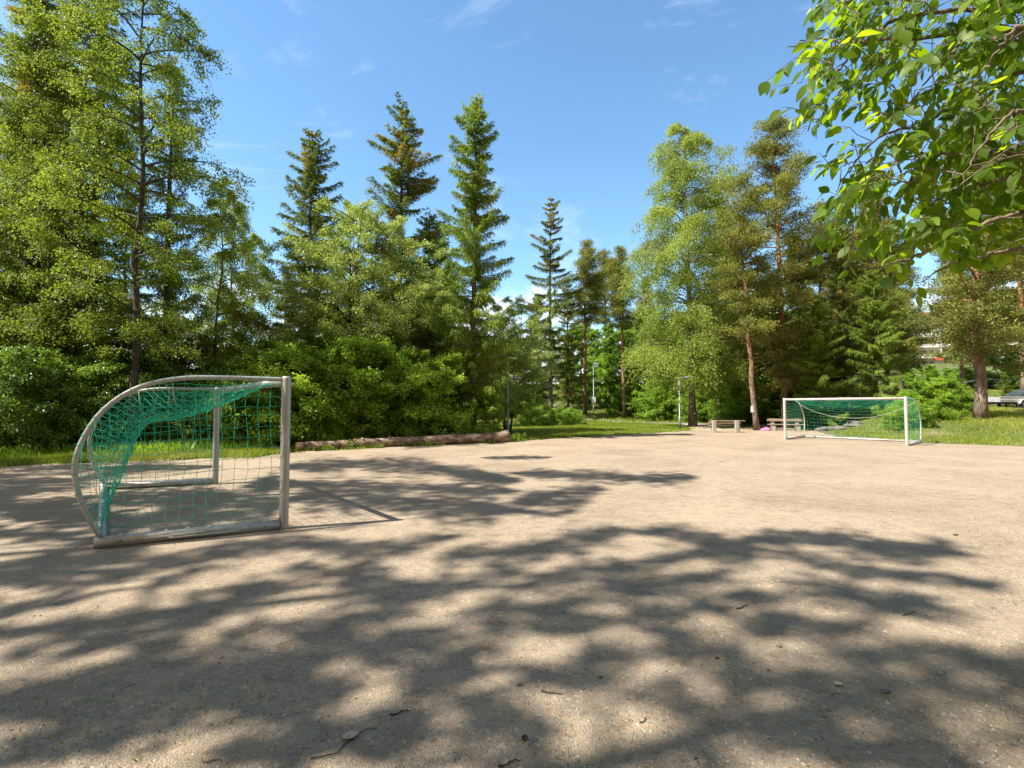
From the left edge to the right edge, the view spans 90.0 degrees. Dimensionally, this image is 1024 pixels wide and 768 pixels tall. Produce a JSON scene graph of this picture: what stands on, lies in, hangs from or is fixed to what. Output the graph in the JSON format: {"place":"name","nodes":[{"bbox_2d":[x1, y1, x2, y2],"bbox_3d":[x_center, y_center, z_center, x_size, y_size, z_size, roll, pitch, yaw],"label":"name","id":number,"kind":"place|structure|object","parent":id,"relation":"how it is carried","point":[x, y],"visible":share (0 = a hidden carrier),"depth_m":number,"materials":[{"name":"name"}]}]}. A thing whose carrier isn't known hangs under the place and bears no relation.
{"place":"outdoors","nodes":[
{"label":"outdoors","id":0,"kind":"place"},
{"bbox_2d":[0,426,1023,767],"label":"gravel pitch","id":1,"kind":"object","parent":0,"point":[710,472],"visible":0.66,"depth_m":4.09,"materials":[{"name":"gravel"}]},
{"bbox_2d":[70,374,290,547],"bbox_3d":[-5.501,0.962,8.236,2.226,1.998,5.560,2,-3,-38],"label":"football goal","id":2,"kind":"object","parent":1,"relation":"on","point":[101,538],"visible":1,"depth_m":6.60,"materials":[{"name":"metal"}]},
{"bbox_2d":[295,430,510,450],"bbox_3d":[-4.020,2.253,20.787,8.871,0.585,0.556,1,-3,-30],"label":"log","id":3,"kind":"object","parent":1,"relation":"on","point":[503,436],"visible":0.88,"depth_m":20.68,"materials":[{"name":"brown wood"}]},
{"bbox_2d":[0,481,1023,767],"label":"pebbles","id":4,"kind":"object","parent":1,"relation":"on","point":[520,667],"visible":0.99,"depth_m":3.02,"materials":[{"name":"gravel"}]},
{"bbox_2d":[3,481,1023,767],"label":"leaf litter","id":5,"kind":"object","parent":1,"relation":"on","point":[595,665],"visible":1,"depth_m":3.03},
{"bbox_2d":[708,420,743,432],"bbox_3d":[13.242,2.621,31.691,2.195,0.732,0.830,0,-3,4],"label":"bench","id":6,"kind":"object","parent":1,"relation":"on","point":[736,423],"visible":1,"depth_m":31.53,"materials":[{"name":"concrete"}]},
{"bbox_2d":[767,419,803,430],"bbox_3d":[17.876,2.671,33.486,2.150,0.790,0.640,-1,-3,20],"label":"bench","id":7,"kind":"object","parent":1,"relation":"on","point":[772,424],"visible":0.82,"depth_m":33.47,"materials":[{"name":"concrete"}]},
{"bbox_2d":[783,397,922,445],"bbox_3d":[15.574,1.637,23.652,2.798,1.997,5.228,2,-3,-37],"label":"football goal","id":8,"kind":"object","parent":1,"relation":"on","point":[907,441],"visible":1,"depth_m":23.32,"materials":[{"name":"white paint"}]},
{"bbox_2d":[0,0,1023,384],"label":"sky","id":9,"kind":"structure","parent":0,"point":[579,93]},
{"bbox_2d":[2,502,1023,767],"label":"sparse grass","id":10,"kind":"structure","parent":0,"point":[508,740],"depth_m":2.65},
{"bbox_2d":[268,363,1023,447],"bbox_3d":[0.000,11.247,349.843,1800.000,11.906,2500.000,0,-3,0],"label":"ground","id":11,"kind":"structure","parent":0,"point":[939,367],"depth_m":31.82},
{"bbox_2d":[0,276,67,360],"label":"young tree","id":12,"kind":"object","parent":11,"relation":"on","point":[6,302],"visible":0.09,"depth_m":20.59,"materials":[{"name":"green plant"}]},
{"bbox_2d":[0,57,87,335],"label":"pine tree","id":13,"kind":"object","parent":11,"relation":"on","point":[4,246],"depth_m":26.65,"materials":[{"name":"green plant"}]},
{"bbox_2d":[0,344,105,454],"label":"hazel bush","id":14,"kind":"object","parent":11,"relation":"on","point":[26,357],"visible":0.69,"depth_m":16.80,"materials":[{"name":"green plant"}]},
{"bbox_2d":[0,0,114,356],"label":"spruce tree","id":15,"kind":"object","parent":11,"relation":"on","point":[16,11],"visible":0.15,"depth_m":21.85,"materials":[{"name":"green plant"}]},
{"bbox_2d":[0,267,120,419],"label":"young tree","id":16,"kind":"object","parent":11,"relation":"on","point":[45,298],"visible":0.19,"depth_m":20.14,"materials":[{"name":"green plant"}]},
{"bbox_2d":[0,0,132,358],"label":"birch tree","id":17,"kind":"object","parent":11,"relation":"on","point":[15,40],"visible":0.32,"depth_m":21.12,"materials":[{"name":"green plant"}]},
{"bbox_2d":[0,356,138,453],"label":"hazel bush","id":18,"kind":"object","parent":11,"relation":"on","point":[84,423],"visible":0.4,"depth_m":17.68,"materials":[{"name":"green plant"}]},
{"bbox_2d":[0,2,173,387],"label":"birch tree","id":19,"kind":"object","parent":11,"relation":"on","point":[48,240],"visible":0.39,"depth_m":20.34,"materials":[{"name":"green plant"}]},
{"bbox_2d":[4,353,173,446],"bbox_3d":[-15.917,1.033,19.851,5.420,4.456,5.922,-2,-3,42],"label":"hazel bush","id":20,"kind":"object","parent":11,"relation":"on","point":[118,381],"visible":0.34,"depth_m":18.79,"materials":[{"name":"green plant"}]},
{"bbox_2d":[0,0,183,376],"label":"spruce tree","id":21,"kind":"object","parent":11,"relation":"on","point":[91,243],"visible":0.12,"depth_m":22.45,"materials":[{"name":"green plant"}]},
{"bbox_2d":[38,300,186,389],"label":"young tree","id":22,"kind":"object","parent":11,"relation":"on","point":[146,364],"visible":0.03,"depth_m":22.49,"materials":[{"name":"green plant"}]},
{"bbox_2d":[101,183,153,347],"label":"spruce tree","id":23,"kind":"object","parent":11,"relation":"on","point":[123,249],"visible":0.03,"depth_m":34.24,"materials":[{"name":"green plant"}]},
{"bbox_2d":[8,0,255,443],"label":"birch tree","id":24,"kind":"object","parent":11,"relation":"on","point":[137,325],"visible":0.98,"depth_m":18.83,"materials":[{"name":"green plant"}]},
{"bbox_2d":[89,374,186,442],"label":"hazel bush","id":25,"kind":"object","parent":11,"relation":"on","point":[162,437],"visible":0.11,"depth_m":20.08,"materials":[{"name":"green plant"}]},
{"bbox_2d":[78,54,220,408],"bbox_3d":[-16.704,-6.872,25.125,5.748,19.247,5.051,0,-3,9],"label":"spruce tree","id":26,"kind":"object","parent":11,"relation":"on","point":[166,293],"visible":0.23,"depth_m":25.17,"materials":[{"name":"green plant"}]},
{"bbox_2d":[0,445,303,467],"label":"edge grass","id":27,"kind":"structure","parent":11,"relation":"on","point":[31,458],"depth_m":15.51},
{"bbox_2d":[114,370,222,444],"bbox_3d":[-14.289,1.326,21.311,5.011,3.771,4.586,0,-3,0],"label":"hazel bush","id":28,"kind":"object","parent":11,"relation":"on","point":[145,378],"visible":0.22,"depth_m":20.49,"materials":[{"name":"green plant"}]},
{"bbox_2d":[95,314,242,409],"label":"young tree","id":29,"kind":"object","parent":11,"relation":"on","point":[200,346],"visible":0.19,"depth_m":24.25,"materials":[{"name":"green plant"}]},
{"bbox_2d":[160,334,235,382],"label":"young tree","id":30,"kind":"object","parent":11,"relation":"on","point":[212,346],"visible":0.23,"depth_m":25.33,"materials":[{"name":"green plant"}]},
{"bbox_2d":[148,365,267,442],"bbox_3d":[-12.277,1.197,21.852,5.142,4.228,5.618,1,-3,-23],"label":"hazel bush","id":31,"kind":"object","parent":11,"relation":"on","point":[201,423],"visible":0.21,"depth_m":20.54,"materials":[{"name":"green plant"}]},
{"bbox_2d":[158,177,270,381],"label":"birch tree","id":32,"kind":"object","parent":11,"relation":"on","point":[231,256],"visible":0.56,"depth_m":26.57,"materials":[{"name":"green plant"}]},
{"bbox_2d":[184,190,281,367],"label":"birch tree","id":33,"kind":"object","parent":11,"relation":"on","point":[211,294],"visible":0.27,"depth_m":29.33,"materials":[{"name":"green plant"}]},
{"bbox_2d":[0,432,480,456],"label":"forest undergrowth","id":34,"kind":"object","parent":11,"relation":"on","point":[138,446],"visible":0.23,"depth_m":17.80,"materials":[{"name":"green plant"}]},
{"bbox_2d":[161,335,343,444],"bbox_3d":[-10.997,0.449,22.763,7.294,4.914,7.574,1,-3,-16],"label":"hazel bush","id":35,"kind":"object","parent":11,"relation":"on","point":[247,359],"visible":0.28,"depth_m":20.97,"materials":[{"name":"green plant"}]},
{"bbox_2d":[218,232,286,365],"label":"birch tree","id":36,"kind":"object","parent":11,"relation":"on","point":[264,255],"visible":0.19,"depth_m":33.45,"materials":[{"name":"green plant"}]},
{"bbox_2d":[266,273,298,339],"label":"pine tree","id":37,"kind":"object","parent":11,"relation":"on","point":[278,304],"visible":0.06,"depth_m":48.50,"materials":[{"name":"green plant"}]},
{"bbox_2d":[231,128,365,388],"bbox_3d":[-11.620,-5.941,29.692,7.961,17.819,7.754,0,-3,-1],"label":"spruce tree","id":38,"kind":"object","parent":11,"relation":"on","point":[306,189],"visible":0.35,"depth_m":29.15,"materials":[{"name":"green plant"}]},
{"bbox_2d":[217,343,385,449],"bbox_3d":[-8.898,0.527,21.461,7.110,4.613,6.848,1,-3,-11],"label":"hazel bush","id":39,"kind":"object","parent":11,"relation":"on","point":[307,364],"visible":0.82,"depth_m":20.52,"materials":[{"name":"green plant"}]},
{"bbox_2d":[261,332,411,434],"bbox_3d":[-8.194,0.383,24.831,7.815,5.265,8.115,-1,-3,29],"label":"hazel bush","id":40,"kind":"object","parent":11,"relation":"on","point":[321,342],"visible":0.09,"depth_m":22.73,"materials":[{"name":"green plant"}]},
{"bbox_2d":[227,195,448,386],"bbox_3d":[-8.311,-3.285,26.840,11.288,12.254,10.450,1,-3,-17],"label":"willow tree","id":41,"kind":"object","parent":11,"relation":"on","point":[371,274],"visible":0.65,"depth_m":25.11,"materials":[{"name":"green plant"}]},
{"bbox_2d":[317,199,377,339],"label":"birch tree","id":42,"kind":"object","parent":11,"relation":"on","point":[345,202],"visible":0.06,"depth_m":37.01,"materials":[{"name":"green plant"}]},
{"bbox_2d":[276,332,455,447],"bbox_3d":[-6.251,0.329,23.081,7.741,5.215,8.038,0,-3,10],"label":"hazel bush","id":43,"kind":"object","parent":11,"relation":"on","point":[378,354],"visible":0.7,"depth_m":21.85,"materials":[{"name":"green plant"}]},
{"bbox_2d":[352,92,448,368],"bbox_3d":[-6.459,-7.162,30.293,6.284,20.280,8.978,1,-3,-19],"label":"spruce tree","id":44,"kind":"object","parent":11,"relation":"on","point":[407,163],"visible":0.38,"depth_m":30.21,"materials":[{"name":"green plant"}]},
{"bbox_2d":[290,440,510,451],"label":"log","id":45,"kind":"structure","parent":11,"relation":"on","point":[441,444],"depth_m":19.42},
{"bbox_2d":[360,399,442,438],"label":"hazel bush","id":46,"kind":"object","parent":11,"relation":"on","point":[388,415],"visible":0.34,"depth_m":22.50,"materials":[{"name":"green plant"}]},
{"bbox_2d":[384,207,469,421],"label":"spruce tree","id":47,"kind":"object","parent":11,"relation":"on","point":[428,226],"visible":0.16,"depth_m":31.10,"materials":[{"name":"green plant"}]},
{"bbox_2d":[362,346,495,437],"bbox_3d":[-3.860,0.625,25.240,7.342,4.764,7.071,0,-3,8],"label":"hazel bush","id":48,"kind":"object","parent":11,"relation":"on","point":[450,414],"visible":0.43,"depth_m":24.11,"materials":[{"name":"green plant"}]},
{"bbox_2d":[351,270,507,410],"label":"willow tree","id":49,"kind":"object","parent":11,"relation":"on","point":[443,343],"visible":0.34,"depth_m":26.57,"materials":[{"name":"green plant"}]},
{"bbox_2d":[416,90,522,432],"bbox_3d":[-2.112,-5.859,25.770,5.582,17.279,4.816,1,-3,-23],"label":"spruce tree","id":50,"kind":"object","parent":11,"relation":"on","point":[481,298],"visible":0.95,"depth_m":25.48,"materials":[{"name":"green plant"}]},
{"bbox_2d":[474,390,507,431],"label":"shrub","id":51,"kind":"object","parent":11,"relation":"on","point":[496,396],"visible":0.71,"depth_m":25.06,"materials":[{"name":"green plant"}]},
{"bbox_2d":[463,295,558,434],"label":"deciduous tree","id":52,"kind":"object","parent":11,"relation":"on","point":[516,331],"visible":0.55,"depth_m":32.08,"materials":[{"name":"green plant"}]},
{"bbox_2d":[509,386,548,416],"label":"leafy bush","id":53,"kind":"object","parent":11,"relation":"on","point":[522,405],"visible":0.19,"depth_m":59.57,"materials":[{"name":"green plant"}]},
{"bbox_2d":[512,406,549,425],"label":"bush","id":54,"kind":"object","parent":11,"relation":"on","point":[529,419],"visible":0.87,"depth_m":41.40,"materials":[{"name":"green plant"}]},
{"bbox_2d":[519,291,565,409],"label":"spruce tree","id":55,"kind":"object","parent":11,"relation":"on","point":[542,303],"visible":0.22,"depth_m":65.83,"materials":[{"name":"green plant"}]},
{"bbox_2d":[518,195,584,418],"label":"spruce tree","id":56,"kind":"object","parent":11,"relation":"on","point":[557,304],"visible":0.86,"depth_m":56.25,"materials":[{"name":"green plant"}]},
{"bbox_2d":[535,403,569,425],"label":"bush","id":57,"kind":"object","parent":11,"relation":"on","point":[555,412],"visible":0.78,"depth_m":42.60,"materials":[{"name":"green plant"}]},
{"bbox_2d":[547,279,598,414],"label":"spruce tree","id":58,"kind":"object","parent":11,"relation":"on","point":[569,336],"visible":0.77,"depth_m":59.84,"materials":[{"name":"green plant"}]},
{"bbox_2d":[558,406,588,424],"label":"bush","id":59,"kind":"object","parent":11,"relation":"on","point":[571,415],"visible":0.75,"depth_m":44.44,"materials":[{"name":"green plant"}]},
{"bbox_2d":[547,321,602,402],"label":"maple tree","id":60,"kind":"object","parent":11,"relation":"on","point":[590,337],"visible":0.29,"depth_m":72.25,"materials":[{"name":"green plant"}]},
{"bbox_2d":[477,418,695,440],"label":"lawn grass","id":61,"kind":"structure","parent":11,"relation":"on","point":[626,427],"depth_m":35.17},
{"bbox_2d":[567,237,607,414],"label":"pine tree","id":62,"kind":"object","parent":11,"relation":"on","point":[585,267],"visible":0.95,"depth_m":61.89,"materials":[{"name":"green plant"}]},
{"bbox_2d":[587,248,618,406],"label":"pine tree","id":63,"kind":"object","parent":11,"relation":"on","point":[605,255],"visible":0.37,"depth_m":70.39,"materials":[{"name":"green plant"}]},
{"bbox_2d":[581,323,649,407],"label":"maple tree","id":64,"kind":"object","parent":11,"relation":"on","point":[609,378],"visible":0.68,"depth_m":66.99,"materials":[{"name":"green plant"}]},
{"bbox_2d":[603,244,642,417],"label":"pine tree","id":65,"kind":"object","parent":11,"relation":"on","point":[616,276],"visible":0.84,"depth_m":57.90,"materials":[{"name":"green plant"}]},
{"bbox_2d":[603,384,653,416],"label":"leafy bush","id":66,"kind":"object","parent":11,"relation":"on","point":[616,401],"visible":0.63,"depth_m":59.33,"materials":[{"name":"green plant"}]},
{"bbox_2d":[614,308,671,396],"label":"maple tree","id":67,"kind":"object","parent":11,"relation":"on","point":[639,321],"visible":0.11,"depth_m":71.70,"materials":[{"name":"green plant"}]},
{"bbox_2d":[633,277,659,351],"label":"pine tree","id":68,"kind":"object","parent":11,"relation":"on","point":[642,295],"visible":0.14,"depth_m":85.24,"materials":[{"name":"green plant"}]},
{"bbox_2d":[625,380,688,420],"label":"leafy bush","id":69,"kind":"object","parent":11,"relation":"on","point":[660,408],"visible":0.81,"depth_m":53.63,"materials":[{"name":"green plant"}]},
{"bbox_2d":[648,310,702,405],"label":"maple tree","id":70,"kind":"object","parent":11,"relation":"on","point":[676,394],"visible":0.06,"depth_m":64.95,"materials":[{"name":"green plant"}]},
{"bbox_2d":[613,121,783,426],"bbox_3d":[14.619,-8.706,40.136,13.801,24.217,11.751,1,-3,-23],"label":"birch tree","id":71,"kind":"object","parent":11,"relation":"on","point":[677,172],"visible":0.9,"depth_m":38.82,"materials":[{"name":"green plant"}]},
{"bbox_2d":[673,382,732,422],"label":"leafy bush","id":72,"kind":"object","parent":11,"relation":"on","point":[707,415],"visible":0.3,"depth_m":50.19,"materials":[{"name":"green plant"}]},
{"bbox_2d":[669,311,765,415],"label":"maple tree","id":73,"kind":"object","parent":11,"relation":"on","point":[725,360],"visible":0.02,"depth_m":51.14,"materials":[{"name":"green plant"}]},
{"bbox_2d":[677,198,761,419],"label":"pine tree","id":74,"kind":"object","parent":11,"relation":"on","point":[728,324],"visible":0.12,"depth_m":46.53,"materials":[{"name":"green plant"}]},
{"bbox_2d":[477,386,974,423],"bbox_3d":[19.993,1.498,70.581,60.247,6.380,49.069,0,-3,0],"label":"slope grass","id":75,"kind":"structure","parent":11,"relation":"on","point":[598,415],"depth_m":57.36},
{"bbox_2d":[699,380,774,425],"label":"leafy bush","id":76,"kind":"object","parent":11,"relation":"on","point":[744,413],"visible":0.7,"depth_m":44.83,"materials":[{"name":"green plant"}]},
{"bbox_2d":[697,168,791,429],"bbox_3d":[15.749,-5.809,34.410,5.821,17.992,5.832,0,-3,0],"label":"pine tree","id":77,"kind":"object","parent":11,"relation":"on","point":[742,233],"visible":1,"depth_m":33.97,"materials":[{"name":"green plant"}]},
{"bbox_2d":[723,308,810,407],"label":"maple tree","id":78,"kind":"object","parent":11,"relation":"on","point":[762,380],"visible":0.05,"depth_m":48.90,"materials":[{"name":"green plant"}]},
{"bbox_2d":[745,382,799,423],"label":"leafy bush","id":79,"kind":"object","parent":11,"relation":"on","point":[774,398],"visible":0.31,"depth_m":46.02,"materials":[{"name":"green plant"}]},
{"bbox_2d":[722,113,845,427],"bbox_3d":[20.009,-8.736,38.387,9.229,24.182,8.374,2,-3,-40],"label":"pine tree","id":80,"kind":"object","parent":11,"relation":"on","point":[785,182],"visible":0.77,"depth_m":37.82,"materials":[{"name":"green plant"}]},
{"bbox_2d":[773,231,814,364],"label":"pine tree","id":81,"kind":"object","parent":11,"relation":"on","point":[801,263],"visible":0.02,"depth_m":62.52,"materials":[{"name":"green plant"}]},
{"bbox_2d":[779,396,815,423],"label":"shrub","id":82,"kind":"object","parent":11,"relation":"on","point":[795,409],"visible":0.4,"depth_m":42.48,"materials":[{"name":"green plant"}]},
{"bbox_2d":[778,299,857,429],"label":"spruce tree","id":83,"kind":"object","parent":11,"relation":"on","point":[816,338],"visible":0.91,"depth_m":35.32,"materials":[{"name":"green plant"}]},
{"bbox_2d":[787,198,865,409],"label":"pine tree","id":84,"kind":"object","parent":11,"relation":"on","point":[820,284],"visible":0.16,"depth_m":44.34,"materials":[{"name":"green plant"}]},
{"bbox_2d":[808,216,887,422],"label":"spruce tree","id":85,"kind":"object","parent":11,"relation":"on","point":[841,287],"visible":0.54,"depth_m":36.98,"materials":[{"name":"green plant"}]},
{"bbox_2d":[826,268,916,419],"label":"spruce tree","id":86,"kind":"object","parent":11,"relation":"on","point":[871,323],"visible":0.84,"depth_m":34.56,"materials":[{"name":"green plant"}]},
{"bbox_2d":[836,199,912,406],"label":"pine tree","id":87,"kind":"object","parent":11,"relation":"on","point":[866,201],"visible":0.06,"depth_m":47.22,"materials":[{"name":"green plant"}]},
{"bbox_2d":[758,0,1023,314],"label":"cherry tree","id":88,"kind":"object","parent":11,"relation":"on","point":[990,50],"visible":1,"depth_m":2.61,"materials":[{"name":"green plant"}]},
{"bbox_2d":[847,192,935,402],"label":"pine tree","id":89,"kind":"object","parent":11,"relation":"on","point":[879,205],"visible":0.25,"depth_m":39.66,"materials":[{"name":"green plant"}]},
{"bbox_2d":[889,368,924,387],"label":"leafy bush","id":90,"kind":"object","parent":11,"relation":"on","point":[910,379],"visible":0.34,"depth_m":71.48,"materials":[{"name":"green plant"}]},
{"bbox_2d":[874,399,940,428],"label":"hazel bush","id":91,"kind":"object","parent":11,"relation":"on","point":[925,412],"visible":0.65,"depth_m":26.67,"materials":[{"name":"green plant"}]},
{"bbox_2d":[881,228,936,391],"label":"pine tree","id":92,"kind":"object","parent":11,"relation":"on","point":[922,339],"visible":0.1,"depth_m":51.54,"materials":[{"name":"green plant"}]},
{"bbox_2d":[810,406,1023,445],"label":"bank grass","id":93,"kind":"structure","parent":11,"relation":"on","point":[1001,415],"depth_m":25.35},
{"bbox_2d":[913,365,940,383],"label":"leafy bush","id":94,"kind":"object","parent":11,"relation":"on","point":[932,370],"visible":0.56,"depth_m":75.31,"materials":[{"name":"green plant"}]},
{"bbox_2d":[881,379,975,424],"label":"hazel bush","id":95,"kind":"object","parent":11,"relation":"on","point":[933,390],"visible":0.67,"depth_m":27.62,"materials":[{"name":"green plant"}]},
{"bbox_2d":[913,312,967,363],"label":"apartment building","id":96,"kind":"structure","parent":11,"relation":"on","point":[926,347],"depth_m":135.89,"materials":[{"name":"white concrete"}]},
{"bbox_2d":[886,89,1023,419],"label":"pine tree","id":97,"kind":"object","parent":11,"relation":"on","point":[978,320],"visible":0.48,"depth_m":26.71,"materials":[{"name":"green plant"}]},
{"bbox_2d":[923,376,989,415],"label":"hazel bush","id":98,"kind":"object","parent":11,"relation":"on","point":[963,394],"visible":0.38,"depth_m":29.27,"materials":[{"name":"green plant"}]},
{"bbox_2d":[923,249,994,388],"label":"pine tree","id":99,"kind":"object","parent":11,"relation":"on","point":[942,354],"visible":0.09,"depth_m":58.00,"materials":[{"name":"green plant"}]},
{"bbox_2d":[949,367,988,389],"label":"deciduous tree","id":100,"kind":"object","parent":11,"relation":"on","point":[969,376],"visible":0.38,"depth_m":61.47,"materials":[{"name":"green plant"}]},
{"bbox_2d":[933,193,1011,381],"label":"pine tree","id":101,"kind":"object","parent":11,"relation":"on","point":[949,269],"visible":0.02,"depth_m":52.83,"materials":[{"name":"green plant"}]},
{"bbox_2d":[956,189,1023,389],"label":"pine tree","id":102,"kind":"object","parent":11,"relation":"on","point":[1015,313],"visible":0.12,"depth_m":45.00,"materials":[{"name":"green plant"}]},
{"bbox_2d":[965,351,1019,389],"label":"deciduous tree","id":103,"kind":"object","parent":11,"relation":"on","point":[991,383],"visible":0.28,"depth_m":59.90,"materials":[{"name":"green plant"}]},
{"bbox_2d":[993,372,1017,407],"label":"spruce tree","id":104,"kind":"object","parent":11,"relation":"on","point":[1005,382],"visible":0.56,"depth_m":41.95,"materials":[{"name":"green plant"}]},
{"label":"road","id":105,"kind":"structure","parent":0,"visible":0},
{"bbox_2d":[988,396,1023,407],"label":"trailer","id":106,"kind":"object","parent":105,"relation":"on","point":[1001,401],"visible":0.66,"depth_m":35.26,"materials":[{"name":"metal"}]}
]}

